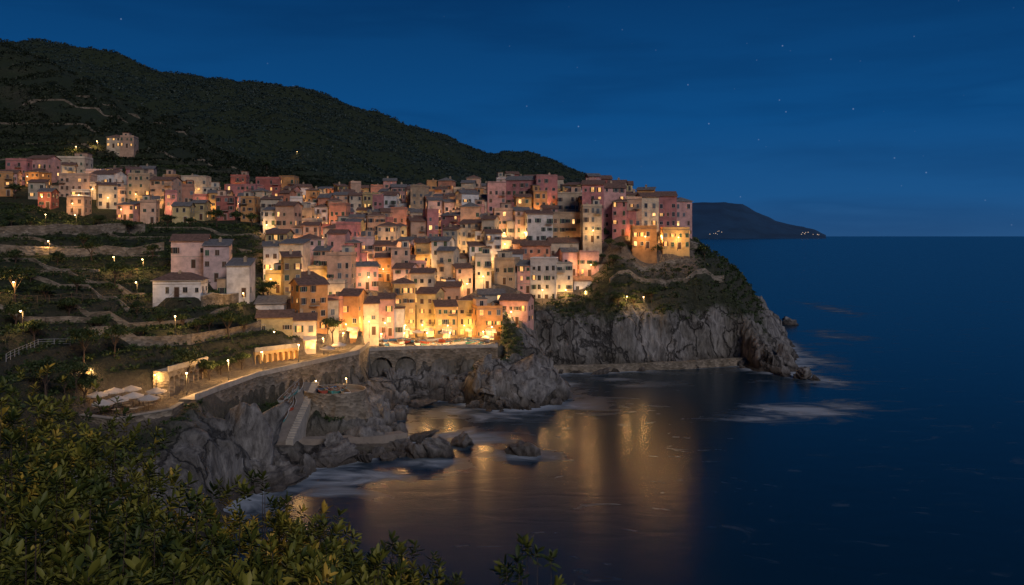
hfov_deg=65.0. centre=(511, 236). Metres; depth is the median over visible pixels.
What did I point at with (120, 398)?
parasol
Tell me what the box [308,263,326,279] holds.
house
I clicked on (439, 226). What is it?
house
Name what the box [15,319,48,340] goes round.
tree
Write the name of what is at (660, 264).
stone retaining wall
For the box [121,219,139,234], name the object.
tree
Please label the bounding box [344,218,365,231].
house
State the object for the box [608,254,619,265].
tree
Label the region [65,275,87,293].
tree
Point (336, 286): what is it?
house
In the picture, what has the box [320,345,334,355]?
parasol
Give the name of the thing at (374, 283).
window
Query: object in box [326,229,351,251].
house
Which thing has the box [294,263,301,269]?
window
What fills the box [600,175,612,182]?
house
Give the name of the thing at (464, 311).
house
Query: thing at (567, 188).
house
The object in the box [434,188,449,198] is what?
house
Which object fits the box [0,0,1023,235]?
sky
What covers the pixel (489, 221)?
house
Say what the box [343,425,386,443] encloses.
sea rock
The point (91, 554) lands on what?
shrub
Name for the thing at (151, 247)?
tree
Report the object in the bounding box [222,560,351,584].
shrub
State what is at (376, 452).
sea rock
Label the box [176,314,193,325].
tree
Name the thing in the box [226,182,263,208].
house
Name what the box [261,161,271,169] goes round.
tree
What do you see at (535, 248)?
house
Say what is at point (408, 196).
house
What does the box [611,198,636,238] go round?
house
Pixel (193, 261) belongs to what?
window
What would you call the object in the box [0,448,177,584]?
shrub
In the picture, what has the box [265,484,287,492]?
sea rock
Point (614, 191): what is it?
house
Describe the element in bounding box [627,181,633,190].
house
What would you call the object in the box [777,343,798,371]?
sea rock
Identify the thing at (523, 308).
window
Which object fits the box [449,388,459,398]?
sea rock
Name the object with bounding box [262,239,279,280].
house
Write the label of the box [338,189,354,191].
house
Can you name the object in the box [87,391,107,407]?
parasol
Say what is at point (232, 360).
tree
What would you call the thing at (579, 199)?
house
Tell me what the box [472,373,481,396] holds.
sea rock
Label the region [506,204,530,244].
house
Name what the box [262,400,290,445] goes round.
sea rock
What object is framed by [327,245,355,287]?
house
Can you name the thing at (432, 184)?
house
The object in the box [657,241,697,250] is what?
stone retaining wall
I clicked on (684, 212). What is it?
house
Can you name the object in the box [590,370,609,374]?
sea rock
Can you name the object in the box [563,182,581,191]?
house
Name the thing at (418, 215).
house
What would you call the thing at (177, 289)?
door
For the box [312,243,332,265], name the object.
house
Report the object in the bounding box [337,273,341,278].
window
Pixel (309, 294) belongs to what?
house
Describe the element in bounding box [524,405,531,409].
sea rock
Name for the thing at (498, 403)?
sea rock
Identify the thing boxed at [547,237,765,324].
headland scrub
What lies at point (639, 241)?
house
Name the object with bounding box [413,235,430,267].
house
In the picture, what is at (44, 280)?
stone retaining wall
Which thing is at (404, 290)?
window
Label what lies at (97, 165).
stone retaining wall
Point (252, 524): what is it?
shrub
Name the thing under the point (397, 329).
window
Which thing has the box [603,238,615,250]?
tree
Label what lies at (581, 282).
house
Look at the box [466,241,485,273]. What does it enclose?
house
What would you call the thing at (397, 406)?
sea rock
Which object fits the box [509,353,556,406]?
sea rock
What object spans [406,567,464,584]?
shrub
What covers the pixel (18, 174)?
house
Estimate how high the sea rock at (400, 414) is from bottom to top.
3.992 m
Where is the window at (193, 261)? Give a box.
[191,259,195,267]
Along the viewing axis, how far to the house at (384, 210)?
307.46 m
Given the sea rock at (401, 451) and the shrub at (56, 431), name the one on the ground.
the shrub at (56, 431)
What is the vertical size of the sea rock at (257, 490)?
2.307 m
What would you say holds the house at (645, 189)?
on the ground
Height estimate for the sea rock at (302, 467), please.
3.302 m
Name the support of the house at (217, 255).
on the ground
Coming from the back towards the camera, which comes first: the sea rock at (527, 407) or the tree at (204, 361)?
the sea rock at (527, 407)
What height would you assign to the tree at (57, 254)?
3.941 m
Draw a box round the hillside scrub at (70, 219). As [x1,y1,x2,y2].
[0,141,766,467]
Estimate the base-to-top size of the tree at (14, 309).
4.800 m
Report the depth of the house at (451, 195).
317.60 m
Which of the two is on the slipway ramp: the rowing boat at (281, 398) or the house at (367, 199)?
the rowing boat at (281, 398)
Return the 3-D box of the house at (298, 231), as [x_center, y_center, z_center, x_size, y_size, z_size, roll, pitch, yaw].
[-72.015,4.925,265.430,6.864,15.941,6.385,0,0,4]
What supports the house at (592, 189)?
on the ground
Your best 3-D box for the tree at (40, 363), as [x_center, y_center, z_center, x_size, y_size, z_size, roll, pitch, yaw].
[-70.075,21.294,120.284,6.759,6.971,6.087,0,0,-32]
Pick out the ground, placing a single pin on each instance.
(206, 448)
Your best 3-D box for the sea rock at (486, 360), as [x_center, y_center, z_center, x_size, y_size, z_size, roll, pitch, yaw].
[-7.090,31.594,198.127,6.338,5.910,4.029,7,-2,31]
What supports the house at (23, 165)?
on the ground
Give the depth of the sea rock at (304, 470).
133.24 m
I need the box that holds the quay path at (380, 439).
[299,431,407,444]
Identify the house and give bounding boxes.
[0,169,22,190]
[0,171,13,196]
[5,158,32,184]
[25,169,51,186]
[27,155,61,182]
[27,179,49,198]
[36,185,59,208]
[52,173,96,196]
[57,153,93,172]
[61,160,77,172]
[66,196,91,215]
[71,189,90,196]
[86,168,103,172]
[90,180,99,199]
[92,168,127,183]
[95,180,118,208]
[104,165,123,169]
[107,135,119,155]
[115,199,139,221]
[116,182,125,203]
[120,132,138,157]
[124,169,156,200]
[125,166,141,183]
[139,164,157,173]
[140,195,159,223]
[149,174,182,208]
[151,194,160,200]
[151,270,209,306]
[164,189,177,214]
[165,169,185,183]
[169,234,211,275]
[171,200,195,223]
[181,174,210,193]
[182,180,193,201]
[191,197,211,220]
[193,193,207,199]
[202,182,220,193]
[202,237,233,288]
[207,187,217,216]
[216,190,237,220]
[216,256,256,302]
[224,171,249,189]
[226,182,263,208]
[227,190,233,195]
[237,192,254,217]
[240,191,259,222]
[251,187,271,212]
[254,295,287,309]
[255,309,295,336]
[256,176,281,195]
[260,194,283,224]
[262,207,274,234]
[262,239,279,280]
[264,229,294,241]
[265,263,280,294]
[274,201,302,229]
[277,239,311,270]
[278,188,295,200]
[279,176,298,189]
[279,249,302,305]
[282,186,304,201]
[287,292,290,308]
[289,277,338,343]
[290,192,302,202]
[292,227,302,238]
[293,182,312,201]
[293,308,317,353]
[295,232,323,264]
[301,203,314,217]
[301,270,320,277]
[302,216,322,223]
[302,222,322,236]
[303,198,316,207]
[305,186,319,201]
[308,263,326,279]
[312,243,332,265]
[314,204,328,223]
[317,186,331,192]
[317,194,334,205]
[321,222,330,237]
[321,224,335,244]
[326,186,333,192]
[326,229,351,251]
[327,198,342,206]
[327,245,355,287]
[327,277,347,294]
[328,292,342,330]
[329,201,350,223]
[330,216,349,224]
[334,182,347,191]
[334,189,348,202]
[336,222,360,239]
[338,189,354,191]
[338,285,367,342]
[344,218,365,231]
[344,236,367,260]
[348,180,360,191]
[348,190,362,213]
[349,214,365,220]
[354,230,374,260]
[356,205,371,212]
[356,258,379,290]
[361,185,369,191]
[361,229,376,239]
[362,191,381,206]
[363,292,379,345]
[366,210,385,230]
[367,206,380,214]
[370,183,382,192]
[372,192,383,208]
[374,238,397,260]
[374,250,390,282]
[377,187,390,192]
[377,222,400,239]
[378,289,405,338]
[379,208,390,213]
[382,176,397,187]
[382,212,393,222]
[383,189,399,207]
[390,182,406,203]
[390,205,407,224]
[390,240,409,285]
[391,260,418,280]
[391,275,416,337]
[397,234,416,254]
[398,223,406,236]
[399,200,406,206]
[402,184,414,207]
[406,213,422,218]
[406,215,425,237]
[409,258,426,267]
[409,268,436,304]
[410,185,428,208]
[410,209,422,214]
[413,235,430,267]
[416,287,445,336]
[418,234,434,265]
[423,206,438,235]
[424,192,443,208]
[425,195,442,216]
[426,178,436,190]
[430,234,455,275]
[432,296,458,337]
[434,185,449,192]
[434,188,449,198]
[434,281,463,299]
[436,246,460,280]
[437,176,456,192]
[439,210,459,235]
[439,217,440,235]
[441,263,473,296]
[442,196,454,213]
[442,223,460,252]
[447,193,454,198]
[454,190,479,208]
[456,292,477,336]
[459,201,481,221]
[459,219,481,252]
[459,253,468,262]
[460,178,476,189]
[466,175,481,187]
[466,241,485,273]
[472,297,502,339]
[474,212,499,240]
[474,247,490,289]
[475,188,483,192]
[475,199,485,213]
[477,285,505,302]
[481,181,486,190]
[481,194,486,200]
[481,226,502,270]
[484,179,505,213]
[493,203,513,235]
[494,251,523,288]
[496,173,514,180]
[497,172,504,176]
[498,290,534,329]
[501,236,512,250]
[503,171,519,175]
[503,246,529,259]
[505,174,534,207]
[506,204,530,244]
[512,236,527,248]
[513,191,532,208]
[516,260,529,293]
[520,240,551,258]
[524,208,553,239]
[528,173,557,204]
[529,185,546,208]
[530,253,557,298]
[540,202,558,211]
[546,235,579,256]
[553,209,579,236]
[557,186,581,211]
[557,244,578,275]
[557,261,572,291]
[558,176,564,191]
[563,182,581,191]
[563,186,581,191]
[573,196,581,211]
[573,273,592,289]
[578,247,605,275]
[580,199,601,254]
[581,178,605,242]
[584,173,600,178]
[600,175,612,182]
[604,181,626,238]
[607,177,627,190]
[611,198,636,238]
[626,189,636,200]
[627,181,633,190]
[627,197,641,224]
[630,224,656,263]
[635,192,659,231]
[636,184,655,191]
[655,191,677,228]
[660,227,689,256]
[677,197,693,238]
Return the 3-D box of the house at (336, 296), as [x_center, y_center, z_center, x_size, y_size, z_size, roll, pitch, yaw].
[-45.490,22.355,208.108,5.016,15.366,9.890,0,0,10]
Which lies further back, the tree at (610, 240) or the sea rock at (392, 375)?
the tree at (610, 240)
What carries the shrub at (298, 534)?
on the ground
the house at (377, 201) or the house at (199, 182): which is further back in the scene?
the house at (199, 182)
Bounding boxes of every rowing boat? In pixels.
[277,388,292,402]
[284,385,299,398]
[287,381,298,392]
[288,395,295,410]
[294,378,303,392]
[317,386,327,393]
[324,386,335,393]
[332,386,346,393]
[340,387,350,392]
[388,337,403,340]
[389,343,404,345]
[427,337,441,340]
[439,339,453,342]
[451,341,466,344]
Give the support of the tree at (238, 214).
on the ground
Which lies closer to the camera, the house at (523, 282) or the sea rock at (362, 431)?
the sea rock at (362, 431)
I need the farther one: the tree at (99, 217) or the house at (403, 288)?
the tree at (99, 217)
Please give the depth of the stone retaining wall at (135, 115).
518.37 m
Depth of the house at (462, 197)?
303.14 m
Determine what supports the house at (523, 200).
on the ground
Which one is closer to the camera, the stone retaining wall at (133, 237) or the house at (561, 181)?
the stone retaining wall at (133, 237)
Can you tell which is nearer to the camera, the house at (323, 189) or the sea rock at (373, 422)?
the sea rock at (373, 422)
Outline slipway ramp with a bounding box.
[276,381,310,444]
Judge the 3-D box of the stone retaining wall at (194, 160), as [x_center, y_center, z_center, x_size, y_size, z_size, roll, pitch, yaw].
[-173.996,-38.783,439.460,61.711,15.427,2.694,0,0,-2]
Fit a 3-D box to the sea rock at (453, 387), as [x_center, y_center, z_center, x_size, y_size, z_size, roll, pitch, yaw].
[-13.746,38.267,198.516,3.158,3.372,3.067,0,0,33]
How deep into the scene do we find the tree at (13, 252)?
191.70 m
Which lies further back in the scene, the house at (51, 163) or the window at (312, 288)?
the house at (51, 163)
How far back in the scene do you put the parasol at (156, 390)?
137.18 m
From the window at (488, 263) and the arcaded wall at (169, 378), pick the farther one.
the window at (488, 263)
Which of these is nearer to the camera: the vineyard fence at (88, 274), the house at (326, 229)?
the vineyard fence at (88, 274)
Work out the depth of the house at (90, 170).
332.34 m
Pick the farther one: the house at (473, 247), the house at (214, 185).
the house at (214, 185)
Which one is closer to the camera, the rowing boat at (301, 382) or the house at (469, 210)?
the rowing boat at (301, 382)
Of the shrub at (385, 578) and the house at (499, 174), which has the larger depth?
the house at (499, 174)
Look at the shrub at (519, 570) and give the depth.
5.26 m
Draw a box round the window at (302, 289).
[300,286,306,291]
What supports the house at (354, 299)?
on the ground
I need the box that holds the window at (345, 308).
[343,306,348,312]
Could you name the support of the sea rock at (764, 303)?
in the sea water
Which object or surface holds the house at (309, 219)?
on the ground
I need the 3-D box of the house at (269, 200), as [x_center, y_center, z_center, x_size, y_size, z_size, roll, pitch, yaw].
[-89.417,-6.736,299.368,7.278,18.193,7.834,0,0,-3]
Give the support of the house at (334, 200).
on the ground
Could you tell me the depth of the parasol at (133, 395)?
133.29 m
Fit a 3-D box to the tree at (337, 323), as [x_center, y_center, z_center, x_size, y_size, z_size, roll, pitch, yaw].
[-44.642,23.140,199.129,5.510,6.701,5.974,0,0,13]
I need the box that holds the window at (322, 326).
[320,321,326,328]
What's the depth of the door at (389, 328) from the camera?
221.97 m
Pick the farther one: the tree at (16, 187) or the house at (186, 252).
the tree at (16, 187)
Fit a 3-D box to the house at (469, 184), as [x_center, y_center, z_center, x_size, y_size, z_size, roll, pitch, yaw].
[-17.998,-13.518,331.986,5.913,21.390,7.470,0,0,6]
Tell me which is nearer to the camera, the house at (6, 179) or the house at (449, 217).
the house at (449, 217)
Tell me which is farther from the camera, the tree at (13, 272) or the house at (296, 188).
the house at (296, 188)
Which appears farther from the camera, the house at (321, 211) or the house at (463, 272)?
the house at (321, 211)
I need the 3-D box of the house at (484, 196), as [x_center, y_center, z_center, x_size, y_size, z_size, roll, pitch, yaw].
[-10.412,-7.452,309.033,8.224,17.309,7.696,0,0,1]
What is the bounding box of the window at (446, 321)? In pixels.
[442,319,448,324]
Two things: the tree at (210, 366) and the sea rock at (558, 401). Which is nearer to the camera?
the tree at (210, 366)
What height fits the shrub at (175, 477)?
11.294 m
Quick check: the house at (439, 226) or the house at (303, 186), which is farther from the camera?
the house at (303, 186)
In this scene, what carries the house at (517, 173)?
on the ground
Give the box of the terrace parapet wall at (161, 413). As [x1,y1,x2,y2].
[79,402,183,424]
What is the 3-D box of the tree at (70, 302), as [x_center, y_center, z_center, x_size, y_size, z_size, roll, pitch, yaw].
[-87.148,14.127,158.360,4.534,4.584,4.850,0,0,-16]
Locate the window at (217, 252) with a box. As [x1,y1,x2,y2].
[215,250,219,255]
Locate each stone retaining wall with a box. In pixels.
[0,122,98,131]
[0,157,136,166]
[0,223,144,235]
[0,236,159,258]
[0,242,163,256]
[0,274,129,310]
[0,304,91,326]
[3,258,99,271]
[23,99,127,122]
[23,143,165,159]
[40,270,144,296]
[72,305,228,327]
[76,95,186,134]
[84,320,260,346]
[105,231,251,252]
[139,151,240,171]
[154,227,258,238]
[201,292,238,307]
[602,254,689,272]
[609,268,723,286]
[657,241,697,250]
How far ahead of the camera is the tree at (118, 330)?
146.62 m
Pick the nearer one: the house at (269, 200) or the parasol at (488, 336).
the parasol at (488, 336)
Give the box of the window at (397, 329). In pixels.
[395,327,401,332]
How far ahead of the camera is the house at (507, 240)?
273.63 m
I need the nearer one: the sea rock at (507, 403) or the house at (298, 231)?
the sea rock at (507, 403)
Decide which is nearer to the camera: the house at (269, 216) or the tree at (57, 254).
the tree at (57, 254)
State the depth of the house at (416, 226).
286.61 m
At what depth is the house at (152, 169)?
361.64 m
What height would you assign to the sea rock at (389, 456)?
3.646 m
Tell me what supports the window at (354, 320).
in the house at (354, 299)
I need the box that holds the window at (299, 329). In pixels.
[295,325,302,332]
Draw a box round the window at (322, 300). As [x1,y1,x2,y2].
[320,297,325,302]
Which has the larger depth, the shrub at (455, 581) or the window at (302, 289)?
the window at (302, 289)
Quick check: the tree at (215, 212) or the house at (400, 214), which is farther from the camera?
the house at (400, 214)
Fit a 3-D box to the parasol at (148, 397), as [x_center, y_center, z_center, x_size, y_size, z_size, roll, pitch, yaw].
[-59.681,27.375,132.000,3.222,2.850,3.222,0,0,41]
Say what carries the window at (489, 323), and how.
in the house at (486, 316)
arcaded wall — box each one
[153,356,207,395]
[179,382,228,405]
[213,372,257,402]
[245,361,304,398]
[253,343,297,363]
[305,350,359,383]
[349,342,369,366]
[369,345,417,374]
[417,344,497,369]
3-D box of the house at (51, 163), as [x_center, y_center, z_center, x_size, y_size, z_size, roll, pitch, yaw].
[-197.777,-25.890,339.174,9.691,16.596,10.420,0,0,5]
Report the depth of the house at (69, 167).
332.41 m
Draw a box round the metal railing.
[6,339,69,359]
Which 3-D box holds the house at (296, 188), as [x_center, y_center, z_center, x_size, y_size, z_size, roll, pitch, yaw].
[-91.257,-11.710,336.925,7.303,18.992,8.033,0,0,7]
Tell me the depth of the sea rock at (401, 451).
146.81 m
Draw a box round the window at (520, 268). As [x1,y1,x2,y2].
[518,266,524,271]
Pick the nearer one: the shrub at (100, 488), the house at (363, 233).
the shrub at (100, 488)
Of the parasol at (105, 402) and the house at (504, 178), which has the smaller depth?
the parasol at (105, 402)
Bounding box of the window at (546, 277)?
[544,275,549,280]
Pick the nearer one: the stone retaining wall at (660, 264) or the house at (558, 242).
the stone retaining wall at (660, 264)
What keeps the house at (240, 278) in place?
on the ground
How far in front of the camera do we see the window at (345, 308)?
207.00 m
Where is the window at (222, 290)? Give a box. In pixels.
[218,287,225,293]
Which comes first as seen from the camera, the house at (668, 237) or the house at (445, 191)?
the house at (668, 237)
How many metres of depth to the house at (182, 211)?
283.40 m
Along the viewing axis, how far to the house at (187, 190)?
332.82 m
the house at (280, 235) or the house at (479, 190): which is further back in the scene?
the house at (479, 190)
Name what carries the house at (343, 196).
on the ground
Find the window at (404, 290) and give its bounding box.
[402,288,408,293]
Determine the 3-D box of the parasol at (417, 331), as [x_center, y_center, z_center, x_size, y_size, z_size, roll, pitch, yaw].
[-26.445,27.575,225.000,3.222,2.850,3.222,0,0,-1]
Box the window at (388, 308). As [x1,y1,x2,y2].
[386,306,392,311]
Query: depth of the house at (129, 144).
425.23 m
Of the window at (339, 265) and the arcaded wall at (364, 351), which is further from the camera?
the window at (339, 265)
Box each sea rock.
[224,402,273,470]
[250,457,263,468]
[251,464,306,486]
[254,487,261,493]
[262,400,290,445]
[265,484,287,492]
[274,456,290,466]
[298,465,308,474]
[299,453,316,472]
[301,464,311,477]
[314,455,342,467]
[315,437,359,467]
[324,431,342,446]
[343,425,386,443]
[356,453,372,462]
[366,417,380,426]
[367,413,386,425]
[368,392,383,405]
[371,446,385,457]
[376,425,392,432]
[377,403,395,424]
[379,451,397,460]
[383,368,388,376]
[387,367,399,381]
[389,438,411,447]
[393,390,400,398]
[393,408,406,420]
[393,422,408,435]
[393,446,407,457]
[395,390,410,405]
[395,404,408,414]
[396,368,405,376]
[405,442,427,458]
[408,399,437,407]
[409,394,416,399]
[410,434,424,441]
[414,390,427,399]
[414,429,439,437]
[417,379,427,388]
[420,436,454,457]
[447,374,454,380]
[448,385,459,390]
[448,395,464,403]
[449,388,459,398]
[450,431,473,447]
[466,400,479,407]
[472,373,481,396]
[473,353,493,369]
[478,385,495,394]
[479,402,485,408]
[495,400,502,407]
[499,396,512,408]
[504,440,540,456]
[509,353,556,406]
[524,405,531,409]
[549,397,562,404]
[555,377,571,399]
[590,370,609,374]
[737,360,746,365]
[760,296,768,309]
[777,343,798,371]
[780,365,790,376]
[782,316,798,324]
[793,366,811,379]
[810,375,819,380]
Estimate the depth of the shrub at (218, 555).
5.00 m
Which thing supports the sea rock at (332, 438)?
in the sea water
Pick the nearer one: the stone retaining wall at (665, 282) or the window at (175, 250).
the window at (175, 250)
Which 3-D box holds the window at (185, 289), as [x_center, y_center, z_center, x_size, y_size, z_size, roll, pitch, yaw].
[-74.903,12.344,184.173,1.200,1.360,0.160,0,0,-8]
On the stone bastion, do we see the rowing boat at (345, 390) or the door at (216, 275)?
the rowing boat at (345, 390)
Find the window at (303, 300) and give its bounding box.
[301,298,306,304]
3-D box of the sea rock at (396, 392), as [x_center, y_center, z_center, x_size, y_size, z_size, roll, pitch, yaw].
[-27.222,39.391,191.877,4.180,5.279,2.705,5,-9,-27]
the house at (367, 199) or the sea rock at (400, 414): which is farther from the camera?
the house at (367, 199)
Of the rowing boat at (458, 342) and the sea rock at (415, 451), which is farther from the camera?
the rowing boat at (458, 342)
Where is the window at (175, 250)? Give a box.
[171,247,178,253]
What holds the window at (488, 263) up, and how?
in the house at (482, 263)
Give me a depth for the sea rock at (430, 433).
159.50 m
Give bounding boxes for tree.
[0,264,35,301]
[1,304,29,327]
[2,213,19,225]
[5,182,24,199]
[5,248,24,263]
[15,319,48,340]
[19,355,68,398]
[25,215,36,224]
[31,283,56,301]
[49,251,65,265]
[50,372,78,397]
[58,297,81,315]
[58,359,92,392]
[62,325,102,362]
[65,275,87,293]
[67,372,102,405]
[74,232,94,245]
[79,239,103,260]
[85,316,109,325]
[89,214,106,223]
[99,323,133,356]
[103,260,129,284]
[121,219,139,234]
[127,300,145,318]
[131,326,149,335]
[142,243,160,259]
[149,313,167,324]
[160,214,177,225]
[167,345,206,383]
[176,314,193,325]
[184,217,195,226]
[187,317,208,332]
[196,358,216,378]
[199,313,219,330]
[199,362,218,379]
[205,208,224,227]
[211,309,244,338]
[214,359,227,374]
[221,356,237,370]
[230,210,243,223]
[233,351,250,369]
[235,315,253,331]
[244,212,258,226]
[257,287,267,294]
[258,280,278,293]
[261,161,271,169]
[321,317,336,333]
[328,317,344,342]
[587,261,599,268]
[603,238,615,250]
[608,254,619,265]
[612,241,626,252]
[612,293,624,305]
[627,294,640,307]
[644,288,659,302]
[651,244,664,251]
[697,244,711,260]
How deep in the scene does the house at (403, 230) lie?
280.87 m
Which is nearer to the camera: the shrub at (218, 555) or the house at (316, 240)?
the shrub at (218, 555)
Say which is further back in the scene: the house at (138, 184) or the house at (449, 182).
the house at (449, 182)
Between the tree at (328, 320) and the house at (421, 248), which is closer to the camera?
the tree at (328, 320)
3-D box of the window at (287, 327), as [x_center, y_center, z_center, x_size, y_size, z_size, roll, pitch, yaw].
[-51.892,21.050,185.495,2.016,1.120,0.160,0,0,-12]
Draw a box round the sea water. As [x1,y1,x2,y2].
[205,236,1023,584]
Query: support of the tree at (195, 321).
on the ground
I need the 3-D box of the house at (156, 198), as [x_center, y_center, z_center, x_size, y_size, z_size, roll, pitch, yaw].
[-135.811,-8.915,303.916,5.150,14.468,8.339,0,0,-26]
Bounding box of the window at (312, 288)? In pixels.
[310,285,315,292]
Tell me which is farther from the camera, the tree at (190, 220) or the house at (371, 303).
the tree at (190, 220)
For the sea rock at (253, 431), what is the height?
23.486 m
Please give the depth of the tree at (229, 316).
170.58 m
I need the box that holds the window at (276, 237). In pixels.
[272,235,278,240]
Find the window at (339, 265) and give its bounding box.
[337,263,341,268]
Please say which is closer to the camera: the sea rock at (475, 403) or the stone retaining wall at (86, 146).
the sea rock at (475, 403)
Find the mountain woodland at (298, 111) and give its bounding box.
[0,38,585,185]
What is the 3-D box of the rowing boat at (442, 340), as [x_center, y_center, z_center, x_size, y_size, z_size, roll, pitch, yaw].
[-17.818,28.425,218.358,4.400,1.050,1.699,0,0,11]
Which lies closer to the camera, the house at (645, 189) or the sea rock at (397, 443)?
the sea rock at (397, 443)
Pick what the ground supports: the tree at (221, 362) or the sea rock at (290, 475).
the tree at (221, 362)
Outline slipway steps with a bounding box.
[286,382,318,444]
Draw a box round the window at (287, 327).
[283,325,291,329]
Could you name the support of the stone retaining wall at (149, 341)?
on the ground
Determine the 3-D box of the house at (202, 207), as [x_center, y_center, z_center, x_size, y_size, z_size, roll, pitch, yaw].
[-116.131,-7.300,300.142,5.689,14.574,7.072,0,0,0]
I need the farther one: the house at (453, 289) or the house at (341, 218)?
the house at (341, 218)
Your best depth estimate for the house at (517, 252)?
261.16 m
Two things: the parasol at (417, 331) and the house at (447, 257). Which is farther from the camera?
the house at (447, 257)
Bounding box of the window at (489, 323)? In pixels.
[486,321,492,325]
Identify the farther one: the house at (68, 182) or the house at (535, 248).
the house at (68, 182)
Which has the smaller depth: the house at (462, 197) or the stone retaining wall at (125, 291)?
the stone retaining wall at (125, 291)
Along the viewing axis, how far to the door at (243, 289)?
198.10 m
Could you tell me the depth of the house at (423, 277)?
241.53 m
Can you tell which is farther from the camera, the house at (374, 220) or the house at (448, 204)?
the house at (448, 204)
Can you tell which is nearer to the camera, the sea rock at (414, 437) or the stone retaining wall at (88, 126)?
the sea rock at (414, 437)
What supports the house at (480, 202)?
on the ground
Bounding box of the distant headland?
[692,202,825,238]
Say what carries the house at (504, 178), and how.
on the ground
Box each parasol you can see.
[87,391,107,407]
[91,399,114,406]
[104,387,124,403]
[107,395,128,412]
[122,385,141,401]
[123,392,143,407]
[137,394,159,411]
[145,387,166,403]
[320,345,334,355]
[332,342,345,346]
[412,330,422,338]
[481,334,493,337]
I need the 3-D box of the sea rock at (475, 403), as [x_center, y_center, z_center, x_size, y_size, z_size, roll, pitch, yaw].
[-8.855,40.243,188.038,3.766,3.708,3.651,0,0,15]
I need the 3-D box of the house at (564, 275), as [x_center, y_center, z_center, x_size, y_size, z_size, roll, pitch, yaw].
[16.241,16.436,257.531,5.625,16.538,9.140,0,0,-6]
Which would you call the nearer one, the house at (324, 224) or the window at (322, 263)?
the window at (322, 263)
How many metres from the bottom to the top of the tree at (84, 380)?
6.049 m
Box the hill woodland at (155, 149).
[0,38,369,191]
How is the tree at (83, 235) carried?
on the ground
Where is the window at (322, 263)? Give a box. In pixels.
[320,261,326,265]
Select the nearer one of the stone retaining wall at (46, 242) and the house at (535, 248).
the stone retaining wall at (46, 242)
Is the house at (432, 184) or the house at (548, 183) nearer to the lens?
the house at (548, 183)
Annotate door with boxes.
[174,287,179,296]
[214,273,218,281]
[241,287,245,296]
[276,284,279,292]
[371,326,375,334]
[386,273,389,280]
[388,327,391,335]
[515,316,518,324]
[526,285,529,292]
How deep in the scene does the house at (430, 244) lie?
273.03 m
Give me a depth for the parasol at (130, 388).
139.29 m
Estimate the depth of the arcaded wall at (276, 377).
162.99 m
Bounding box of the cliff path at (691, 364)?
[553,357,745,372]
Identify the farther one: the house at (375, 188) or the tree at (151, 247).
the house at (375, 188)
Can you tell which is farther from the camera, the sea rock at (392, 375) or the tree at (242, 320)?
the sea rock at (392, 375)
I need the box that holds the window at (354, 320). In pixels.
[352,318,356,323]
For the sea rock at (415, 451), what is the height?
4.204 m
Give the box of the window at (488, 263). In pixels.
[485,261,490,266]
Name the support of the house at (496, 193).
on the ground
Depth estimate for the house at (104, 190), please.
299.91 m
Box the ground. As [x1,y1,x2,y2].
[0,40,798,580]
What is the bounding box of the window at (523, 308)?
[521,305,525,311]
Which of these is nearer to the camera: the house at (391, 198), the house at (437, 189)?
the house at (391, 198)
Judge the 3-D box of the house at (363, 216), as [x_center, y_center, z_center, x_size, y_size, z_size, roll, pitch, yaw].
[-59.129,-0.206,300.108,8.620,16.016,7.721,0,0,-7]
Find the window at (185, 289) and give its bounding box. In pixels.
[183,287,187,292]
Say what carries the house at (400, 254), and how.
on the ground
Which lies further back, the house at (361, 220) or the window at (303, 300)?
the house at (361, 220)
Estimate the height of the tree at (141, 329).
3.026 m
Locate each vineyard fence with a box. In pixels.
[1,291,174,309]
[42,269,136,280]
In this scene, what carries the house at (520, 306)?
on the ground
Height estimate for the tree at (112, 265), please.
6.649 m
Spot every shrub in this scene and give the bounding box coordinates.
[0,363,161,538]
[0,383,130,579]
[0,419,187,560]
[0,429,197,584]
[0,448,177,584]
[0,502,111,584]
[0,520,182,584]
[6,475,247,584]
[77,463,247,577]
[124,550,252,584]
[167,504,350,584]
[183,469,364,578]
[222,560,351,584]
[235,538,377,584]
[241,509,362,578]
[291,548,408,584]
[329,530,422,584]
[388,539,445,584]
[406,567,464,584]
[490,533,560,584]
[554,574,574,584]
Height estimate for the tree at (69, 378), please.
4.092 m
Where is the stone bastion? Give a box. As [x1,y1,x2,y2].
[303,384,372,421]
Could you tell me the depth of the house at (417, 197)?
328.18 m
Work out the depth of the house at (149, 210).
281.36 m
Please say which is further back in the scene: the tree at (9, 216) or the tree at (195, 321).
the tree at (9, 216)
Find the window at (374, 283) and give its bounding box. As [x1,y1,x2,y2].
[372,281,377,286]
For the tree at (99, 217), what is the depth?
265.62 m
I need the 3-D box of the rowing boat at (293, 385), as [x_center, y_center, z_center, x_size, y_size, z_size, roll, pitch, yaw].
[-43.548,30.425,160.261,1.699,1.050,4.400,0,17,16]
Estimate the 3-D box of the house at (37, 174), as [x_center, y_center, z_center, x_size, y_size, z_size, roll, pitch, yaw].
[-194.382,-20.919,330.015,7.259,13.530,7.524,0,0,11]
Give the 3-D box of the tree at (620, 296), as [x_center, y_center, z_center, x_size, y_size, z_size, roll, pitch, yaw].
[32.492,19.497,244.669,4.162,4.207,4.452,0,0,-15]
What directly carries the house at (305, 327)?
on the ground
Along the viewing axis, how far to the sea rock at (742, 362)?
247.66 m
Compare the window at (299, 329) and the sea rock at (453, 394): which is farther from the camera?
the sea rock at (453, 394)
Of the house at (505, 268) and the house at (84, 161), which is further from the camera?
the house at (84, 161)
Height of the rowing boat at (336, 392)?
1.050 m
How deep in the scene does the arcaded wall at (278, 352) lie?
177.19 m
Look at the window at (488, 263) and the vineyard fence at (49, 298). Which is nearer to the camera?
the vineyard fence at (49, 298)
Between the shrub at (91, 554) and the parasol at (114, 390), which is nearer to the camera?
the shrub at (91, 554)
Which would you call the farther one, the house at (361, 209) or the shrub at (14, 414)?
the house at (361, 209)
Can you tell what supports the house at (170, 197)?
on the ground

